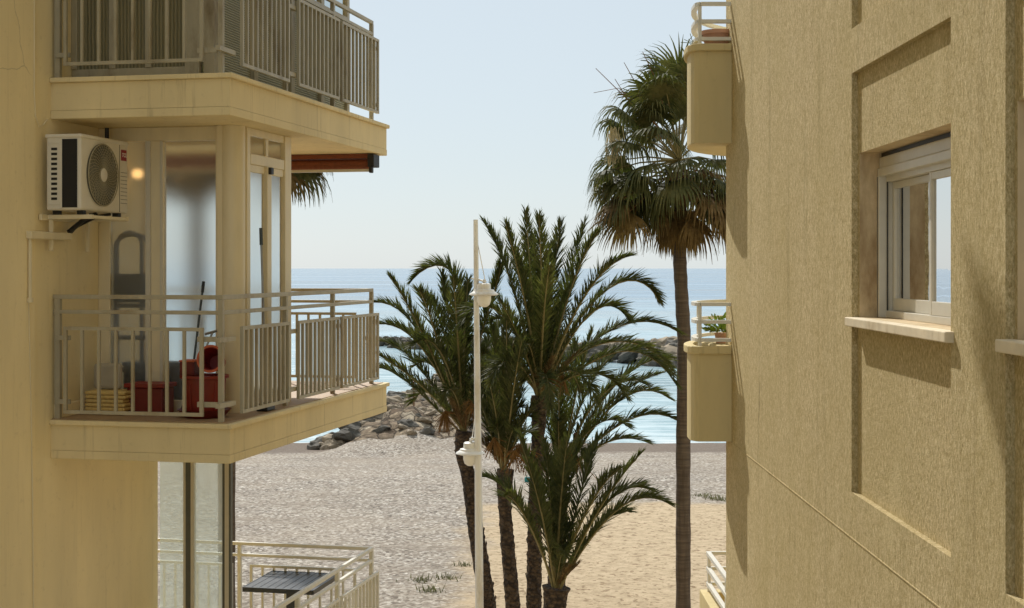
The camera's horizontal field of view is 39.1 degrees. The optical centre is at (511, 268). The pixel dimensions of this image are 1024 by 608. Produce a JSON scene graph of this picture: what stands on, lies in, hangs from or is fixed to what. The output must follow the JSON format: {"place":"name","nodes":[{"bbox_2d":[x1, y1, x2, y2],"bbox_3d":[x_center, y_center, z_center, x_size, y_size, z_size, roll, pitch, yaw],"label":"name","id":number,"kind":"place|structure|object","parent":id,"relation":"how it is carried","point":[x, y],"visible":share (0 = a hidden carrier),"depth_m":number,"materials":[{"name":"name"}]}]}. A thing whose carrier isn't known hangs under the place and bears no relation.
{"place":"outdoors","nodes":[
{"label":"outdoors","id":0,"kind":"place"},
{"bbox_2d":[160,462,232,607],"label":"sliding glass door","id":1,"kind":"structure","parent":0,"point":[196,535],"depth_m":14.65,"materials":[{"name":"glass"}]},
{"bbox_2d":[158,370,725,607],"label":"beach","id":2,"kind":"structure","parent":0,"point":[393,496],"depth_m":39.07,"materials":[{"name":"beige sand"}]},
{"bbox_2d":[0,0,389,607],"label":"apartment building","id":3,"kind":"structure","parent":2,"relation":"on","point":[211,150],"depth_m":13.13,"materials":[{"name":"beige paint"}]},
{"bbox_2d":[26,231,71,607],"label":"cable trunking","id":4,"kind":"object","parent":3,"relation":"attached to","point":[30,235],"visible":1,"depth_m":12.27,"materials":[{"name":"beige plastic"}]},
{"bbox_2d":[34,0,108,138],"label":"cable","id":5,"kind":"object","parent":3,"relation":"attached to","point":[106,132],"visible":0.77,"depth_m":12.32,"materials":[{"name":"beige plastic"}]},
{"bbox_2d":[39,134,128,251],"bbox_3d":[-3.780,-0.655,12.842,0.450,1.010,0.910,0,0,12],"label":"air conditioner","id":6,"kind":"object","parent":3,"relation":"attached to","point":[86,173],"visible":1,"depth_m":12.53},
{"bbox_2d":[85,389,130,414],"bbox_3d":[-3.634,1.213,13.081,0.399,0.212,0.278,0,0,12],"label":"mat stack","id":7,"kind":"object","parent":3,"relation":"on","point":[107,400],"visible":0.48,"depth_m":12.95,"materials":[{"name":"fabric"}]},
{"bbox_2d":[94,363,121,388],"bbox_3d":[-3.693,0.986,13.166,0.270,0.240,0.070,0,0,12],"label":"cushion","id":8,"kind":"object","parent":7,"relation":"on","point":[107,375],"visible":0.84,"depth_m":13.13,"materials":[{"name":"grey fabric"}]},
{"bbox_2d":[124,381,176,411],"bbox_3d":[-3.293,1.181,13.122,0.390,0.280,0.280,0,0,12],"label":"red box","id":9,"kind":"object","parent":3,"relation":"on","point":[141,396],"visible":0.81,"depth_m":13.01,"materials":[{"name":"plastic"}]},
{"bbox_2d":[98,126,216,410],"bbox_3d":[-3.258,0.006,13.380,1.248,2.630,0.100,0,0,12],"label":"window frame","id":10,"kind":"structure","parent":3,"relation":"in","point":[167,245],"depth_m":13.35,"materials":[{"name":"white"}]},
{"bbox_2d":[181,281,204,407],"bbox_3d":[-2.913,0.720,13.085,0.159,1.202,0.306,0,0,12],"label":"mop","id":11,"kind":"object","parent":3,"relation":"on","point":[200,307],"visible":0.27,"depth_m":13.14},
{"bbox_2d":[177,407,231,418],"bbox_3d":[-2.733,1.285,12.798,0.477,0.072,0.477,0,0,12],"label":"basin","id":12,"kind":"object","parent":3,"relation":"on","point":[210,414],"visible":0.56,"depth_m":12.63,"materials":[{"name":"red plastic"}]},
{"bbox_2d":[180,373,228,410],"bbox_3d":[-2.733,1.127,12.798,0.430,0.360,0.430,0,0,12],"label":"tub","id":13,"kind":"object","parent":12,"relation":"on","point":[210,388],"visible":0.5,"depth_m":12.64,"materials":[{"name":"red plastic"}]},
{"bbox_2d":[179,359,198,375],"bbox_3d":[-2.861,0.883,12.846,0.150,0.135,0.190,0,0,12],"label":"flower pot","id":14,"kind":"object","parent":13,"relation":"on","point":[192,368],"visible":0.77,"depth_m":12.76,"materials":[{"name":"ceramic"}]},
{"bbox_2d":[196,345,225,372],"bbox_3d":[-2.632,0.796,12.745,0.247,0.244,0.261,0,0,12],"label":"bucket","id":15,"kind":"object","parent":13,"relation":"on","point":[210,358],"visible":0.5,"depth_m":12.76,"materials":[{"name":"red plastic"}]},
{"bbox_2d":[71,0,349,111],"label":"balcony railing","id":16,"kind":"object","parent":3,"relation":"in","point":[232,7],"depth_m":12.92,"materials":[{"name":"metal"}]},
{"bbox_2d":[205,330,216,345],"bbox_3d":[-2.764,0.791,13.082,0.123,0.464,0.162,0,0,12],"label":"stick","id":17,"kind":"object","parent":3,"relation":"on","point":[211,332],"visible":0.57,"depth_m":13.13,"materials":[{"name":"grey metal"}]},
{"bbox_2d":[53,288,378,421],"bbox_3d":[-7.351,0.780,15.520,10.995,1.100,4.485,0,0,12],"label":"balcony railing","id":18,"kind":"object","parent":3,"relation":"on","point":[323,355],"visible":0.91,"depth_m":13.06,"materials":[{"name":"metal"}]},
{"bbox_2d":[54,0,378,119],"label":"balcony railing","id":19,"kind":"object","parent":3,"relation":"on","point":[323,50],"visible":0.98,"depth_m":13.70,"materials":[{"name":"beige metal"}]},
{"bbox_2d":[257,228,274,410],"bbox_3d":[-2.293,0.470,13.436,0.158,1.702,0.334,0,0,-5],"label":"broom","id":20,"kind":"object","parent":3,"relation":"on","point":[262,286],"visible":0.61,"depth_m":13.51,"materials":[{"name":"grey metal"}]},
{"bbox_2d":[245,127,290,407],"bbox_3d":[-2.338,0.006,13.864,0.110,2.630,1.110,0,0,12],"label":"window frame","id":21,"kind":"structure","parent":3,"relation":"in","point":[267,154],"depth_m":13.78,"materials":[{"name":"white"}]},
{"bbox_2d":[158,538,378,607],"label":"terrace railing","id":22,"kind":"object","parent":3,"relation":"on","point":[368,587],"visible":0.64,"depth_m":16.48,"materials":[{"name":"beige metal"}]},
{"bbox_2d":[242,570,334,607],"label":"table","id":23,"kind":"object","parent":3,"relation":"on","point":[289,583],"visible":0.8,"depth_m":16.19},
{"bbox_2d":[291,154,378,172],"bbox_3d":[-3.101,-1.195,16.792,3.180,0.220,0.300,0,0,12],"label":"awning","id":24,"kind":"object","parent":3,"relation":"attached to","point":[369,163],"visible":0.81,"depth_m":16.50,"materials":[{"name":"fabric"}]},
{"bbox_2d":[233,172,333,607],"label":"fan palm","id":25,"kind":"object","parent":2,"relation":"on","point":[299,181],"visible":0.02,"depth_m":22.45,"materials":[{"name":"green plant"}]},
{"bbox_2d":[307,441,319,449],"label":"boulder","id":26,"kind":"object","parent":2,"relation":"on","point":[312,445],"visible":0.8,"depth_m":61.83,"materials":[{"name":"grey stone"}]},
{"bbox_2d":[310,432,334,441],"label":"boulder","id":27,"kind":"object","parent":2,"relation":"on","point":[318,439],"visible":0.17,"depth_m":63.38,"materials":[{"name":"grey stone"}]},
{"bbox_2d":[322,434,332,441],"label":"boulder","id":28,"kind":"object","parent":2,"relation":"on","point":[326,437],"visible":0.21,"depth_m":62.11,"materials":[{"name":"beige stone"}]},
{"bbox_2d":[319,440,343,449],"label":"boulder","id":29,"kind":"object","parent":2,"relation":"on","point":[325,445],"visible":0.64,"depth_m":61.54,"materials":[{"name":"beige stone"}]},
{"bbox_2d":[327,439,345,449],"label":"boulder","id":30,"kind":"object","parent":2,"relation":"on","point":[334,443],"visible":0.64,"depth_m":61.35,"materials":[{"name":"beige stone"}]},
{"bbox_2d":[332,431,354,441],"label":"boulder","id":31,"kind":"object","parent":2,"relation":"on","point":[345,436],"visible":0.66,"depth_m":61.57,"materials":[{"name":"grey stone"}]},
{"bbox_2d":[339,427,360,437],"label":"boulder","id":32,"kind":"object","parent":2,"relation":"on","point":[356,432],"visible":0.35,"depth_m":62.49,"materials":[{"name":"grey stone"}]},
{"bbox_2d":[339,421,360,429],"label":"boulder","id":33,"kind":"object","parent":2,"relation":"on","point":[357,425],"visible":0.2,"depth_m":63.83,"materials":[{"name":"grey stone"}]},
{"bbox_2d":[372,425,390,432],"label":"boulder","id":34,"kind":"object","parent":2,"relation":"on","point":[380,428],"visible":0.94,"depth_m":62.29,"materials":[{"name":"grey stone"}]},
{"bbox_2d":[387,404,400,410],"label":"boulder","id":35,"kind":"object","parent":2,"relation":"on","point":[390,406],"visible":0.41,"depth_m":67.27,"materials":[{"name":"beige stone"}]},
{"bbox_2d":[386,395,403,402],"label":"boulder","id":36,"kind":"object","parent":2,"relation":"on","point":[397,398],"visible":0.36,"depth_m":72.25,"materials":[{"name":"beige stone"}]},
{"bbox_2d":[386,391,406,396],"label":"boulder","id":37,"kind":"object","parent":2,"relation":"on","point":[389,393],"visible":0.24,"depth_m":75.30,"materials":[{"name":"grey stone"}]},
{"bbox_2d":[397,424,408,429],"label":"boulder","id":38,"kind":"object","parent":2,"relation":"on","point":[401,426],"visible":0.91,"depth_m":62.21,"materials":[{"name":"beige stone"}]},
{"bbox_2d":[396,418,419,426],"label":"boulder","id":39,"kind":"object","parent":2,"relation":"on","point":[408,422],"visible":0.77,"depth_m":62.59,"materials":[{"name":"grey stone"}]},
{"bbox_2d":[406,429,416,434],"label":"boulder","id":40,"kind":"object","parent":2,"relation":"on","point":[411,432],"visible":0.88,"depth_m":61.27,"materials":[{"name":"beige stone"}]},
{"bbox_2d":[396,573,436,582],"bbox_3d":[-2.017,6.601,30.783,0.751,0.176,0.646,0,0,-41],"label":"weed tuft","id":41,"kind":"object","parent":2,"relation":"on","point":[421,578],"visible":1,"depth_m":30.80,"materials":[{"name":"plant"}]},
{"bbox_2d":[416,417,433,423],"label":"boulder","id":42,"kind":"object","parent":2,"relation":"on","point":[427,420],"visible":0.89,"depth_m":63.81,"materials":[{"name":"grey stone"}]},
{"bbox_2d":[419,426,435,434],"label":"boulder","id":43,"kind":"object","parent":2,"relation":"on","point":[427,430],"visible":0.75,"depth_m":61.59,"materials":[{"name":"grey stone"}]},
{"bbox_2d":[415,583,445,594],"bbox_3d":[-1.687,6.583,29.766,0.689,0.190,0.586,0,0,22],"label":"weed tuft","id":44,"kind":"object","parent":2,"relation":"on","point":[428,589],"visible":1,"depth_m":29.76,"materials":[{"name":"plant"}]},
{"bbox_2d":[424,408,436,415],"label":"boulder","id":45,"kind":"object","parent":2,"relation":"on","point":[430,411],"visible":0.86,"depth_m":65.38,"materials":[{"name":"beige stone"}]},
{"bbox_2d":[374,251,514,607],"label":"date palm","id":46,"kind":"object","parent":2,"relation":"on","point":[457,352],"visible":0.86,"depth_m":26.00,"materials":[{"name":"green plant"}]},
{"bbox_2d":[427,572,462,580],"bbox_3d":[-1.440,6.623,31.081,0.790,0.158,0.501,0,0,27],"label":"weed tuft","id":47,"kind":"object","parent":2,"relation":"on","point":[450,578],"visible":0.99,"depth_m":31.09,"materials":[{"name":"plant"}]},
{"bbox_2d":[438,426,452,431],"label":"boulder","id":48,"kind":"object","parent":2,"relation":"on","point":[444,430],"visible":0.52,"depth_m":62.87,"materials":[{"name":"beige stone"}]},
{"bbox_2d":[450,561,471,566],"bbox_3d":[-1.143,6.656,32.623,0.623,0.121,0.539,0,0,0],"label":"weed tuft","id":49,"kind":"object","parent":2,"relation":"on","point":[464,563],"visible":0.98,"depth_m":32.50,"materials":[{"name":"plant"}]},
{"bbox_2d":[456,220,498,607],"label":"street lamp","id":50,"kind":"object","parent":2,"relation":"on","point":[471,452],"visible":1,"depth_m":19.96,"materials":[{"name":"white metal"}]},
{"bbox_2d":[463,313,542,607],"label":"date palm","id":51,"kind":"object","parent":2,"relation":"on","point":[502,418],"visible":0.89,"depth_m":24.25,"materials":[{"name":"green plant"}]},
{"bbox_2d":[452,204,688,607],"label":"date palm","id":52,"kind":"object","parent":2,"relation":"on","point":[548,338],"visible":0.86,"depth_m":24.85,"materials":[{"name":"green plant"}]},
{"bbox_2d":[482,427,678,607],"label":"date palm","id":53,"kind":"object","parent":2,"relation":"on","point":[557,528],"visible":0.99,"depth_m":22.46,"materials":[{"name":"green plant"}]},
{"bbox_2d":[529,323,676,584],"bbox_3d":[1.780,3.903,27.515,3.063,5.767,2.528,0,0,0],"label":"date palm","id":54,"kind":"object","parent":2,"relation":"on","point":[560,419],"visible":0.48,"depth_m":27.36,"materials":[{"name":"green plant"}]},
{"bbox_2d":[581,33,725,607],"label":"fan palm","id":55,"kind":"object","parent":2,"relation":"on","point":[665,212],"visible":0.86,"depth_m":26.49,"materials":[{"name":"green plant"}]},
{"bbox_2d":[704,492,725,500],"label":"weed tuft","id":56,"kind":"object","parent":2,"relation":"on","point":[715,497],"visible":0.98,"depth_m":43.10,"materials":[{"name":"plant"}]},
{"bbox_2d":[684,0,1023,607],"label":"stucco building","id":57,"kind":"structure","parent":2,"relation":"on","point":[855,394],"depth_m":9.21,"materials":[{"name":"paint"}]},
{"bbox_2d":[691,2,730,43],"bbox_3d":[4.458,-2.463,16.076,5.957,0.429,1.513,0,0,-20],"label":"balcony rail","id":58,"kind":"object","parent":57,"relation":"on","point":[696,26],"visible":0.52,"depth_m":14.48,"materials":[{"name":"white metal"}]},
{"bbox_2d":[691,299,730,345],"bbox_3d":[4.458,0.563,16.076,5.957,0.434,1.513,0,0,-20],"label":"balcony rail","id":59,"kind":"object","parent":57,"relation":"on","point":[699,320],"visible":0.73,"depth_m":14.48,"materials":[{"name":"white metal"}]},
{"bbox_2d":[702,312,725,342],"bbox_3d":[2.170,0.614,14.945,0.440,0.328,0.455,0,0,0],"label":"potted plant","id":60,"kind":"object","parent":57,"relation":"on","point":[717,329],"visible":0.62,"depth_m":14.90,"materials":[{"name":"green plant"}]},
{"bbox_2d":[702,29,728,42],"bbox_3d":[2.110,-2.338,14.750,0.360,0.175,0.360,0,0,0],"label":"flower pot","id":61,"kind":"object","parent":57,"relation":"on","point":[715,33],"visible":0.46,"depth_m":14.61,"materials":[{"name":"ceramic"}]},
{"bbox_2d":[706,551,725,607],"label":"terrace rail","id":62,"kind":"object","parent":57,"relation":"on","point":[710,585],"visible":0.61,"depth_m":16.45,"materials":[{"name":"white metal"}]},
{"bbox_2d":[877,132,950,325],"bbox_3d":[2.432,-0.212,8.250,0.167,1.055,2.058,0,0,0],"label":"window frame","id":63,"kind":"structure","parent":57,"relation":"in","point":[914,180],"depth_m":8.67,"materials":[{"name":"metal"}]},
{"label":"boulder","id":64,"kind":"object","parent":2,"relation":"on","visible":0},
{"bbox_2d":[607,345,621,359],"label":"boulder","id":65,"kind":"object","parent":64,"relation":"on","point":[616,356],"visible":0.2,"depth_m":122.11,"materials":[{"name":"grey stone"}]},
{"bbox_2d":[608,342,623,347],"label":"boulder","id":66,"kind":"object","parent":64,"relation":"on","point":[610,344],"visible":0.16,"depth_m":123.11,"materials":[{"name":"grey stone"}]},
{"bbox_2d":[291,269,725,443],"bbox_3d":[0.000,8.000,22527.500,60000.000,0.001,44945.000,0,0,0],"label":"sea","id":67,"kind":"structure","parent":0,"point":[706,284],"depth_m":272.77,"materials":[{"name":"blue liquid"}]},
{"bbox_2d":[411,343,420,349],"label":"boulder","id":68,"kind":"object","parent":67,"relation":"in","point":[417,347],"visible":0.27,"depth_m":141.74,"materials":[{"name":"grey stone"}]},
{"bbox_2d":[578,352,600,361],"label":"boulder","id":69,"kind":"object","parent":67,"relation":"in","point":[590,355],"visible":0.19,"depth_m":122.74,"materials":[{"name":"grey stone"}]},
{"bbox_2d":[593,344,606,350],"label":"boulder","id":70,"kind":"object","parent":67,"relation":"in","point":[600,347],"visible":0.12,"depth_m":123.46,"materials":[{"name":"grey stone"}]},
{"bbox_2d":[589,349,610,361],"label":"boulder","id":71,"kind":"object","parent":67,"relation":"in","point":[593,350],"visible":0.27,"depth_m":123.08,"materials":[{"name":"grey stone"}]},
{"bbox_2d":[617,352,638,362],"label":"boulder","id":72,"kind":"object","parent":67,"relation":"in","point":[625,357],"visible":0.74,"depth_m":120.62,"materials":[{"name":"grey stone"}]},
{"bbox_2d":[643,357,660,366],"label":"boulder","id":73,"kind":"object","parent":67,"relation":"in","point":[653,363],"visible":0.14,"depth_m":117.31,"materials":[{"name":"grey stone"}]},
{"bbox_2d":[661,359,676,367],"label":"boulder","id":74,"kind":"object","parent":67,"relation":"in","point":[674,362],"visible":0.06,"depth_m":115.56,"materials":[{"name":"grey stone"}]},
{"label":"boulder","id":75,"kind":"object","parent":67,"relation":"in","visible":0},
{"bbox_2d":[400,336,412,340],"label":"boulder","id":76,"kind":"object","parent":75,"relation":"on","point":[402,338],"visible":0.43,"depth_m":146.04,"materials":[{"name":"grey stone"}]},
{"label":"boulder","id":77,"kind":"object","parent":67,"relation":"in","visible":0},
{"bbox_2d":[636,349,647,360],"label":"boulder","id":78,"kind":"object","parent":77,"relation":"on","point":[640,356],"visible":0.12,"depth_m":118.88,"materials":[{"name":"grey stone"}]},
{"bbox_2d":[660,336,676,346],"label":"boulder","id":79,"kind":"object","parent":77,"relation":"on","point":[670,338],"visible":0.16,"depth_m":119.62,"materials":[{"name":"beige stone"}]},
{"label":"boulder","id":80,"kind":"object","parent":77,"relation":"on","visible":0},
{"bbox_2d":[650,336,668,344],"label":"boulder","id":81,"kind":"object","parent":80,"relation":"on","point":[662,340],"visible":0.41,"depth_m":119.41,"materials":[{"name":"beige stone"}]},
{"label":"boulder","id":82,"kind":"object","parent":67,"relation":"in","visible":0},
{"bbox_2d":[660,342,677,354],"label":"boulder","id":83,"kind":"object","parent":82,"relation":"on","point":[668,348],"visible":0.21,"depth_m":117.07,"materials":[{"name":"beige stone"}]},
{"bbox_2d":[291,0,725,268],"label":"sky","id":84,"kind":"structure","parent":0,"point":[491,108],"materials":[{"name":"blue"}]},
{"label":"boulder","id":85,"kind":"object","parent":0,"visible":0},
{"bbox_2d":[665,339,677,346],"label":"boulder","id":86,"kind":"object","parent":85,"relation":"on","point":[673,342],"visible":0.2,"depth_m":118.28,"materials":[{"name":"grey stone"}]}
]}

